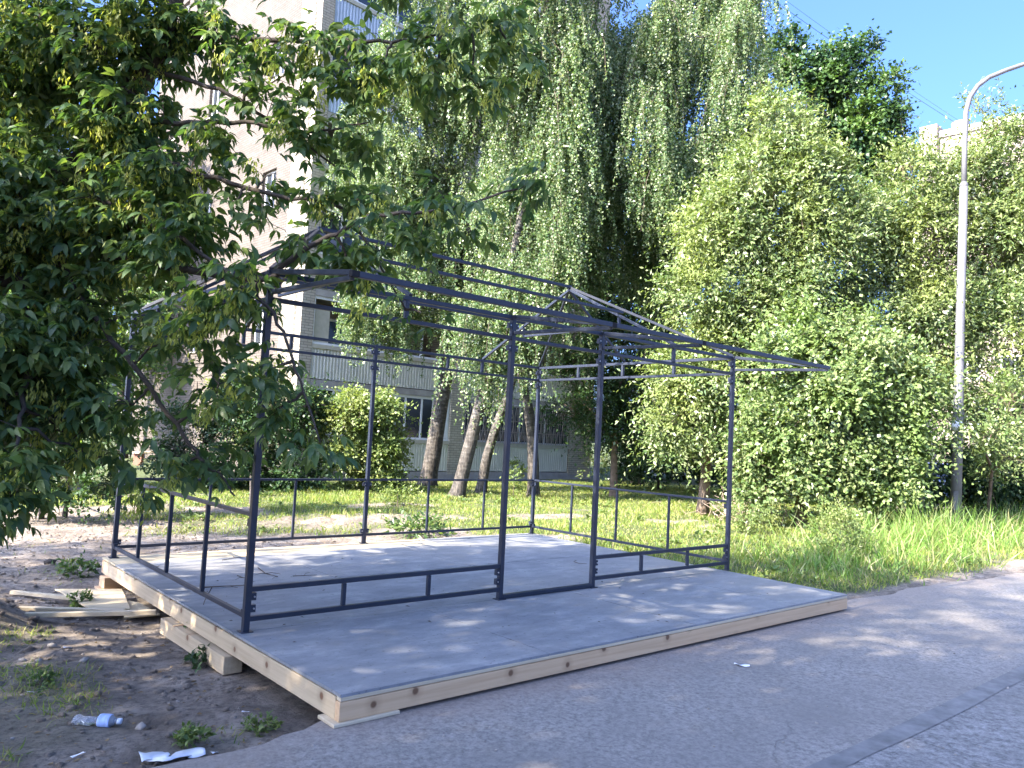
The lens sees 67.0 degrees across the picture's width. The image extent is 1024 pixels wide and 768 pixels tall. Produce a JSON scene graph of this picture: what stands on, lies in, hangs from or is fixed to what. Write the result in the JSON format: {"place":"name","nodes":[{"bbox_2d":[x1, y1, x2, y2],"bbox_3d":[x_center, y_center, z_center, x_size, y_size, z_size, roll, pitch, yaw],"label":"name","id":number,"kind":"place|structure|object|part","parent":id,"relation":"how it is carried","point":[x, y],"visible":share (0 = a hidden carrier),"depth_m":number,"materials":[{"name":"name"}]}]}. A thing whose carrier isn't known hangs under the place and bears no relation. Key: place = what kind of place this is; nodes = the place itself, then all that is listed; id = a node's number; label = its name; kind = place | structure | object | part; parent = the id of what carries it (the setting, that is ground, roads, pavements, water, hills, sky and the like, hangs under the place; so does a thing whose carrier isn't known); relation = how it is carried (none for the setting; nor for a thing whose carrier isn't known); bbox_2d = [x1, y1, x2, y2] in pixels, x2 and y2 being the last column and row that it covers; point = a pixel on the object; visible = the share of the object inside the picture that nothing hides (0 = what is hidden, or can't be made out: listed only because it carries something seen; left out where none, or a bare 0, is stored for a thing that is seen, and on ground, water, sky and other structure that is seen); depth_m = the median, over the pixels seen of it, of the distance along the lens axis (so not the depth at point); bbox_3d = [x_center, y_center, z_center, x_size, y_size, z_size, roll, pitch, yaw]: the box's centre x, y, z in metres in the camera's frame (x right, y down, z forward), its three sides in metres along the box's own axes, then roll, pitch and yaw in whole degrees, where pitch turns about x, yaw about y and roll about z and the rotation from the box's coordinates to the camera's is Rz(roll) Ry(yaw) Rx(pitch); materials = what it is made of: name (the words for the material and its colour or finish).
{"place":"outdoors","nodes":[
{"label":"outdoors","id":0,"kind":"place"},
{"bbox_2d":[132,452,157,465],"bbox_3d":[-12.875,2.655,27.602,0.400,0.470,1.500,1,-4,21],"label":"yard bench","id":1,"kind":"object","parent":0,"point":[137,460],"visible":0.32,"depth_m":27.04,"materials":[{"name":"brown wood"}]},
{"bbox_2d":[0,426,1023,767],"bbox_3d":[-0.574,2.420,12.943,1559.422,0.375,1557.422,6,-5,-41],"label":"ground","id":2,"kind":"structure","parent":0,"point":[264,694],"depth_m":5.80,"materials":[{"name":"soil"}]},
{"bbox_2d":[17,657,26,661],"bbox_3d":[-3.313,1.867,5.230,0.044,0.041,0.052,0,-5,33],"label":"stone","id":3,"kind":"object","parent":2,"relation":"on","point":[22,659],"visible":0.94,"depth_m":5.23,"materials":[{"name":"grey stone"}]},
{"bbox_2d":[10,590,69,599],"bbox_3d":[-4.257,1.917,7.027,0.660,0.030,0.050,2,-4,11],"label":"batten","id":4,"kind":"object","parent":2,"relation":"on","point":[38,594],"visible":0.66,"depth_m":7.01,"materials":[{"name":"brown wood"}]},
{"bbox_2d":[26,663,62,695],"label":"weed plant","id":5,"kind":"object","parent":2,"relation":"on","point":[50,675],"visible":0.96,"depth_m":4.82,"materials":[{"name":"green plant"}]},
{"bbox_2d":[44,558,56,564],"bbox_3d":[-5.187,2.009,8.684,0.113,0.101,0.149,3,-4,-4],"label":"stone","id":6,"kind":"object","parent":2,"relation":"on","point":[48,561],"visible":0.72,"depth_m":8.64,"materials":[{"name":"grey stone"}]},
{"bbox_2d":[47,643,56,647],"bbox_3d":[-3.285,1.866,5.532,0.063,0.034,0.055,6,-5,-41],"label":"stone","id":7,"kind":"object","parent":2,"relation":"on","point":[50,645],"visible":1,"depth_m":5.52,"materials":[{"name":"grey stone"}]},
{"bbox_2d":[0,118,115,450],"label":"broadleaf tree","id":8,"kind":"object","parent":2,"relation":"on","point":[51,157],"depth_m":17.12,"materials":[{"name":"green plant"}]},
{"bbox_2d":[0,20,125,365],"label":"broadleaf tree","id":9,"kind":"object","parent":2,"relation":"on","point":[55,163],"depth_m":26.82,"materials":[{"name":"green plant"}]},
{"bbox_2d":[5,253,127,518],"bbox_3d":[-7.535,-0.071,12.471,2.458,4.644,2.613,6,-5,-41],"label":"sapling","id":10,"kind":"object","parent":2,"relation":"on","point":[119,332],"visible":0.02,"depth_m":12.48,"materials":[{"name":"green plant"}]},
{"bbox_2d":[5,441,133,528],"bbox_3d":[-8.447,1.652,13.617,2.427,1.517,6.171,6,-5,-41],"label":"dark bush","id":11,"kind":"object","parent":2,"relation":"on","point":[84,477],"visible":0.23,"depth_m":12.02,"materials":[{"name":"green plant"}]},
{"bbox_2d":[19,606,124,611],"bbox_3d":[-3.679,1.887,6.462,0.842,0.035,0.055,3,-4,-6],"label":"batten","id":12,"kind":"object","parent":2,"relation":"on","point":[38,609],"visible":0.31,"depth_m":6.43,"materials":[{"name":"brown wood"}]},
{"bbox_2d":[51,549,101,577],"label":"weed plant","id":13,"kind":"object","parent":2,"relation":"on","point":[89,564],"visible":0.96,"depth_m":8.11,"materials":[{"name":"green plant"}]},
{"bbox_2d":[66,588,93,607],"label":"weed plant","id":14,"kind":"object","parent":2,"relation":"on","point":[81,596],"visible":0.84,"depth_m":6.75,"materials":[{"name":"green plant"}]},
{"bbox_2d":[78,657,89,662],"bbox_3d":[-2.928,1.889,5.299,0.051,0.040,0.061,2,-4,8],"label":"stone","id":15,"kind":"object","parent":2,"relation":"on","point":[83,659],"visible":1,"depth_m":5.28,"materials":[{"name":"grey stone"}]},
{"bbox_2d":[24,609,156,617],"bbox_3d":[-3.409,1.864,6.286,0.952,0.035,0.055,4,-4,-18],"label":"batten","id":16,"kind":"object","parent":2,"relation":"on","point":[94,613],"visible":0.81,"depth_m":6.27,"materials":[{"name":"brown wood"}]},
{"bbox_2d":[55,589,129,609],"bbox_3d":[-3.682,1.916,6.922,0.510,0.014,1.112,6,-5,-41],"label":"plywood offcut","id":17,"kind":"object","parent":2,"relation":"on","point":[109,598],"visible":0.84,"depth_m":6.89,"materials":[{"name":"beige wood"}]},
{"bbox_2d":[72,713,122,727],"bbox_3d":[-2.291,1.862,4.284,0.254,0.069,0.094,3,-4,-6],"label":"plastic bottle","id":18,"kind":"object","parent":2,"relation":"on","point":[106,720],"visible":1,"depth_m":4.25,"materials":[{"name":"white"}]},
{"bbox_2d":[34,272,186,516],"bbox_3d":[-6.788,0.141,12.835,2.802,4.367,3.154,6,-5,-41],"label":"sapling","id":19,"kind":"object","parent":2,"relation":"on","point":[154,367],"visible":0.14,"depth_m":13.09,"materials":[{"name":"green plant"}]},
{"bbox_2d":[94,586,126,589],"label":"wood block","id":20,"kind":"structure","parent":2,"relation":"on","point":[99,587],"depth_m":7.63,"materials":[{"name":"brown wood"}]},
{"bbox_2d":[99,575,122,588],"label":"wood block","id":21,"kind":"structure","parent":20,"relation":"on","point":[106,582],"depth_m":7.60,"materials":[{"name":"brown wood"}]},
{"bbox_2d":[0,545,250,767],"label":"sparse grass","id":22,"kind":"structure","parent":2,"relation":"on","point":[9,752],"depth_m":4.79,"materials":[{"name":"green plant"}]},
{"bbox_2d":[96,184,176,458],"bbox_3d":[-15.447,-3.769,31.108,7.510,13.733,5.372,4,-4,-20],"label":"broadleaf tree","id":23,"kind":"object","parent":2,"relation":"on","point":[159,289],"visible":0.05,"depth_m":30.49,"materials":[{"name":"green plant"}]},
{"bbox_2d":[135,722,145,729],"bbox_3d":[-2.038,1.881,4.249,0.057,0.051,0.074,4,-4,-22],"label":"stone","id":24,"kind":"object","parent":2,"relation":"on","point":[140,725],"visible":0.94,"depth_m":4.23,"materials":[{"name":"grey stone"}]},
{"bbox_2d":[124,601,159,618],"bbox_3d":[-3.294,1.947,6.702,0.277,0.012,0.650,6,-5,-41],"label":"plywood offcut","id":25,"kind":"object","parent":2,"relation":"on","point":[133,605],"visible":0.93,"depth_m":6.71,"materials":[{"name":"beige wood"}]},
{"bbox_2d":[0,503,318,765],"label":"rubble","id":26,"kind":"object","parent":2,"relation":"on","point":[12,738],"visible":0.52,"depth_m":6.03,"materials":[{"name":"stone"}]},
{"bbox_2d":[0,501,335,767],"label":"soil clods","id":27,"kind":"object","parent":2,"relation":"on","point":[126,687],"visible":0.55,"depth_m":5.80,"materials":[{"name":"brown soil"}]},
{"bbox_2d":[139,747,205,761],"bbox_3d":[-1.678,1.837,3.833,0.306,0.046,0.176,5,-4,-27],"label":"paper strip","id":28,"kind":"object","parent":2,"relation":"on","point":[196,752],"visible":1,"depth_m":3.85,"materials":[{"name":"white paper"}]},
{"bbox_2d":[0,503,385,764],"bbox_3d":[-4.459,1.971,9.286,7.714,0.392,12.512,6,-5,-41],"label":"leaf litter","id":29,"kind":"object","parent":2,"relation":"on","point":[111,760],"visible":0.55,"depth_m":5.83,"materials":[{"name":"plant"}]},
{"bbox_2d":[170,720,216,748],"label":"weed plant","id":30,"kind":"object","parent":2,"relation":"on","point":[187,733],"visible":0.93,"depth_m":4.01,"materials":[{"name":"green plant"}]},
{"bbox_2d":[183,644,211,672],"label":"weed plant","id":31,"kind":"object","parent":2,"relation":"on","point":[193,657],"visible":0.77,"depth_m":5.36,"materials":[{"name":"green plant"}]},
{"bbox_2d":[160,617,241,674],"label":"timber beam","id":32,"kind":"structure","parent":2,"relation":"on","point":[219,660],"depth_m":5.56,"materials":[{"name":"brown wood"}]},
{"bbox_2d":[196,351,285,471],"bbox_3d":[-7.833,0.739,24.440,4.170,4.506,3.852,6,-5,-41],"label":"bush","id":33,"kind":"object","parent":2,"relation":"on","point":[206,379],"visible":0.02,"depth_m":23.89,"materials":[{"name":"green plant"}]},
{"bbox_2d":[136,362,354,503],"bbox_3d":[-6.343,1.493,19.205,6.079,4.222,4.555,0,-5,36],"label":"dark bush","id":34,"kind":"object","parent":2,"relation":"on","point":[244,418],"visible":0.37,"depth_m":19.27,"materials":[{"name":"green plant"}]},
{"bbox_2d":[240,709,284,736],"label":"weed plant","id":35,"kind":"object","parent":2,"relation":"on","point":[259,726],"visible":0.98,"depth_m":4.25,"materials":[{"name":"green plant"}]},
{"bbox_2d":[0,0,557,548],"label":"box elder tree","id":36,"kind":"object","parent":2,"relation":"on","point":[56,78],"visible":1,"depth_m":5.49,"materials":[{"name":"green plant"}]},
{"bbox_2d":[289,377,426,501],"bbox_3d":[-3.573,1.782,19.776,3.468,4.021,4.492,6,-5,-41],"label":"yellow green bush","id":37,"kind":"object","parent":2,"relation":"on","point":[351,418],"visible":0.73,"depth_m":19.84,"materials":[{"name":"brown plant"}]},
{"bbox_2d":[129,0,610,479],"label":"apartment block","id":38,"kind":"structure","parent":2,"relation":"on","point":[414,386],"depth_m":26.59,"materials":[{"name":"brick"}]},
{"bbox_2d":[206,90,219,119],"bbox_3d":[-11.257,-10.805,29.476,0.240,1.400,1.030,7,-6,-45],"label":"end window","id":39,"kind":"structure","parent":38,"relation":"in","point":[216,94],"depth_m":29.71,"materials":[{"name":"white glass"}]},
{"bbox_2d":[254,309,263,344],"bbox_3d":[-8.186,-1.923,25.445,0.070,1.350,0.950,7,-6,-45],"label":"end window","id":40,"kind":"structure","parent":38,"relation":"in","point":[258,336],"depth_m":25.56,"materials":[{"name":"white glass"}]},
{"bbox_2d":[264,170,276,207],"bbox_3d":[-8.023,-6.389,25.695,0.240,1.400,1.030,7,-6,-45],"label":"end window","id":41,"kind":"structure","parent":38,"relation":"in","point":[271,177],"depth_m":25.93,"materials":[{"name":"white glass"}]},
{"bbox_2d":[270,44,284,82],"bbox_3d":[-7.798,-10.873,26.006,0.240,1.400,1.030,7,-6,-45],"label":"end window","id":42,"kind":"structure","parent":38,"relation":"in","point":[281,69],"depth_m":26.01,"materials":[{"name":"white glass"}]},
{"bbox_2d":[322,319,379,381],"bbox_3d":[-5.396,-1.048,26.206,2.200,2.050,0.041,7,-6,-45],"label":"balcony door","id":43,"kind":"structure","parent":38,"relation":"in","point":[332,324],"depth_m":25.70,"materials":[{"name":"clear glass"}]},
{"bbox_2d":[373,477,421,506],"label":"weed plant","id":44,"kind":"object","parent":2,"relation":"on","point":[384,499],"visible":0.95,"depth_m":16.63,"materials":[{"name":"green plant"}]},
{"bbox_2d":[379,508,457,539],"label":"weed plant","id":45,"kind":"object","parent":2,"relation":"on","point":[395,522],"visible":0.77,"depth_m":12.06,"materials":[{"name":"green plant"}]},
{"bbox_2d":[322,0,530,487],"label":"birch tree","id":46,"kind":"object","parent":2,"relation":"on","point":[406,162],"visible":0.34,"depth_m":21.75,"materials":[{"name":"green plant"}]},
{"bbox_2d":[101,533,846,722],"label":"platform","id":47,"kind":"structure","parent":2,"relation":"on","point":[343,665],"depth_m":6.30,"materials":[{"name":"grey wood"}]},
{"bbox_2d":[205,585,243,587],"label":"twig","id":48,"kind":"object","parent":47,"relation":"on","point":[223,586],"visible":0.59,"depth_m":6.65,"materials":[{"name":"wood"}]},
{"bbox_2d":[159,539,767,657],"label":"deck litter","id":49,"kind":"object","parent":47,"relation":"on","point":[443,590],"visible":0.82,"depth_m":6.44,"materials":[{"name":"brown plant"}]},
{"bbox_2d":[108,226,829,633],"bbox_3d":[-0.296,0.272,8.074,5.801,3.358,4.614,6,-5,-41],"label":"pavilion frame","id":50,"kind":"object","parent":47,"relation":"on","point":[250,588],"visible":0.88,"depth_m":7.50,"materials":[{"name":"metal"}]},
{"bbox_2d":[500,456,527,497],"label":"weed plant","id":51,"kind":"object","parent":2,"relation":"on","point":[520,470],"visible":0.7,"depth_m":20.43,"materials":[{"name":"green plant"}]},
{"bbox_2d":[427,0,617,497],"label":"birch tree","id":52,"kind":"object","parent":2,"relation":"on","point":[557,136],"visible":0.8,"depth_m":18.98,"materials":[{"name":"green plant"}]},
{"bbox_2d":[93,480,1023,584],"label":"lawn weeds","id":53,"kind":"object","parent":2,"relation":"on","point":[462,499],"visible":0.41,"depth_m":15.53,"materials":[{"name":"green plant"}]},
{"bbox_2d":[474,0,654,493],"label":"birch tree","id":54,"kind":"object","parent":2,"relation":"on","point":[617,207],"visible":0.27,"depth_m":21.34,"materials":[{"name":"green plant"}]},
{"bbox_2d":[575,442,610,484],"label":"weed plant","id":55,"kind":"object","parent":2,"relation":"on","point":[602,460],"visible":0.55,"depth_m":24.10,"materials":[{"name":"green plant"}]},
{"bbox_2d":[529,292,681,497],"bbox_3d":[2.846,0.278,22.425,5.528,6.338,3.845,3,-4,-4],"label":"young tree","id":56,"kind":"object","parent":2,"relation":"on","point":[614,408],"visible":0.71,"depth_m":22.08,"materials":[{"name":"green plant"}]},
{"bbox_2d":[569,106,742,484],"bbox_3d":[5.332,-3.735,30.665,8.378,15.637,7.756,6,-5,-41],"label":"shade tree","id":57,"kind":"object","parent":2,"relation":"on","point":[638,303],"visible":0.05,"depth_m":30.70,"materials":[{"name":"green plant"}]},
{"bbox_2d":[517,0,799,496],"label":"birch tree","id":58,"kind":"object","parent":2,"relation":"on","point":[677,56],"visible":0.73,"depth_m":20.08,"materials":[{"name":"green plant"}]},
{"bbox_2d":[601,421,715,492],"bbox_3d":[5.179,2.637,26.900,4.023,3.104,3.485,6,-5,-41],"label":"dark bush","id":59,"kind":"object","parent":2,"relation":"on","point":[641,476],"visible":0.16,"depth_m":26.57,"materials":[{"name":"green plant"}]},
{"bbox_2d":[619,190,792,483],"bbox_3d":[9.025,-2.974,33.305,8.943,15.368,6.887,2,-4,12],"label":"shade tree","id":60,"kind":"object","parent":2,"relation":"on","point":[735,407],"visible":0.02,"depth_m":32.47,"materials":[{"name":"green plant"}]},
{"bbox_2d":[680,479,801,524],"bbox_3d":[4.890,2.750,17.006,2.179,1.678,2.428,3,-4,-7],"label":"brushwood","id":61,"kind":"object","parent":2,"relation":"on","point":[722,504],"visible":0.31,"depth_m":16.69,"materials":[{"name":"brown wood"}]},
{"bbox_2d":[693,403,792,494],"bbox_3d":[7.777,2.517,25.821,3.345,3.973,3.134,6,-5,-41],"label":"dark bush","id":62,"kind":"object","parent":2,"relation":"on","point":[717,475],"visible":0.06,"depth_m":25.70,"materials":[{"name":"green plant"}]},
{"bbox_2d":[716,499,789,534],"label":"weed plant","id":63,"kind":"object","parent":2,"relation":"on","point":[745,516],"visible":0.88,"depth_m":14.81,"materials":[{"name":"green plant"}]},
{"bbox_2d":[600,73,928,516],"bbox_3d":[5.779,-1.979,17.529,7.105,10.386,4.576,4,-4,-9],"label":"sallow bush","id":64,"kind":"object","parent":2,"relation":"on","point":[740,215],"visible":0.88,"depth_m":16.93,"materials":[{"name":"green plant"}]},
{"bbox_2d":[751,14,929,430],"bbox_3d":[14.647,-6.100,35.680,8.983,21.998,7.513,6,-5,-41],"label":"maple tree","id":65,"kind":"object","parent":2,"relation":"on","point":[832,78],"visible":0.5,"depth_m":35.19,"materials":[{"name":"green plant"}]},
{"bbox_2d":[697,276,989,531],"bbox_3d":[6.623,0.571,15.640,5.564,5.779,3.715,3,-4,4],"label":"apple bush","id":66,"kind":"object","parent":2,"relation":"on","point":[879,452],"visible":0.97,"depth_m":15.22,"materials":[{"name":"green plant"}]},
{"bbox_2d":[798,489,888,565],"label":"weed plant","id":67,"kind":"object","parent":2,"relation":"on","point":[841,521],"visible":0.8,"depth_m":11.65,"materials":[{"name":"green plant"}]},
{"bbox_2d":[784,77,1023,521],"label":"sallow bush","id":68,"kind":"object","parent":2,"relation":"on","point":[996,301],"visible":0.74,"depth_m":17.80,"materials":[{"name":"green plant"}]},
{"bbox_2d":[876,397,1023,519],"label":"dark bush","id":69,"kind":"object","parent":2,"relation":"on","point":[969,492],"visible":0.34,"depth_m":19.95,"materials":[{"name":"green plant"}]},
{"bbox_2d":[918,112,1023,475],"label":"apartment block","id":70,"kind":"structure","parent":2,"relation":"on","point":[953,130],"depth_m":50.93,"materials":[{"name":"concrete"}]},
{"bbox_2d":[773,0,982,139],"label":"overhead cable","id":71,"kind":"object","parent":70,"relation":"attached to","point":[867,65],"visible":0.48,"depth_m":41.37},
{"bbox_2d":[788,2,980,134],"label":"overhead cable","id":72,"kind":"object","parent":70,"relation":"attached to","point":[878,66],"visible":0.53,"depth_m":41.39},
{"bbox_2d":[964,356,980,378],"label":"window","id":73,"kind":"structure","parent":70,"relation":"in","point":[976,356],"depth_m":49.48,"materials":[{"name":"white glass"}]},
{"bbox_2d":[1001,355,1023,377],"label":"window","id":74,"kind":"structure","parent":70,"relation":"in","point":[1007,355],"depth_m":47.88,"materials":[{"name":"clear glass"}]},
{"bbox_2d":[926,352,1023,518],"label":"leafy spray bush","id":75,"kind":"object","parent":2,"relation":"on","point":[999,441],"visible":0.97,"depth_m":16.56,"materials":[{"name":"green plant"}]},
{"bbox_2d":[949,62,1023,528],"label":"street lamp","id":76,"kind":"object","parent":2,"relation":"on","point":[955,488],"visible":0.83,"depth_m":16.58,"materials":[{"name":"metal"}]},
{"bbox_2d":[953,491,957,510],"bbox_3d":[9.315,2.456,16.247,0.092,0.401,0.023,1,-5,30],"label":"access door","id":77,"kind":"structure","parent":76,"relation":"in","point":[955,493],"depth_m":16.24,"materials":[{"name":"metal"}]},
{"bbox_2d":[1,0,1023,443],"label":"sky","id":78,"kind":"structure","parent":0,"point":[953,41],"materials":[{"name":"blue"}]},
{"bbox_2d":[18,479,1023,593],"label":"lawn grass","id":79,"kind":"structure","parent":0,"point":[330,497],"depth_m":15.18,"materials":[{"name":"green plant"}]},
{"bbox_2d":[152,573,1023,767],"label":"path","id":80,"kind":"structure","parent":0,"point":[794,704],"depth_m":4.79,"materials":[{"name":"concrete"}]},
{"bbox_2d":[318,709,399,728],"bbox_3d":[-0.841,1.820,4.266,0.410,0.020,0.185,6,-5,-41],"label":"wood shim","id":81,"kind":"object","parent":80,"relation":"on","point":[329,721],"visible":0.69,"depth_m":4.17,"materials":[{"name":"beige wood"}]},
{"bbox_2d":[301,588,1022,767],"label":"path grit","id":82,"kind":"object","parent":80,"relation":"on","point":[520,696],"visible":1,"depth_m":4.71,"materials":[{"name":"gravel"}]},
{"bbox_2d":[626,469,690,480],"bbox_3d":[6.949,3.798,37.018,1.800,1.465,4.237,4,-4,-21],"label":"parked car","id":83,"kind":"object","parent":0,"point":[664,474],"visible":0.05,"depth_m":35.58,"materials":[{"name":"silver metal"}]},
{"bbox_2d":[672,494,1023,592],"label":"tall grass","id":84,"kind":"structure","parent":0,"point":[939,532],"depth_m":12.56,"materials":[{"name":"green plant"}]},
{"bbox_2d":[846,680,1023,767],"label":"road","id":85,"kind":"structure","parent":0,"point":[998,717],"depth_m":4.33,"materials":[{"name":"grey asphalt"}]},
{"bbox_2d":[805,665,1023,767],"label":"curb","id":86,"kind":"object","parent":85,"relation":"on","point":[847,757],"visible":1,"depth_m":4.60,"materials":[{"name":"grey concrete"}]},
{"bbox_2d":[926,462,947,494],"bbox_3d":[16.284,3.779,29.994,1.800,1.465,4.237,1,-5,29],"label":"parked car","id":87,"kind":"object","parent":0,"point":[938,475],"depth_m":28.60,"materials":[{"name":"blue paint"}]},
{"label":"windows","id":88,"kind":"part","parent":87,"relation":"part of","materials":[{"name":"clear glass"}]}
]}

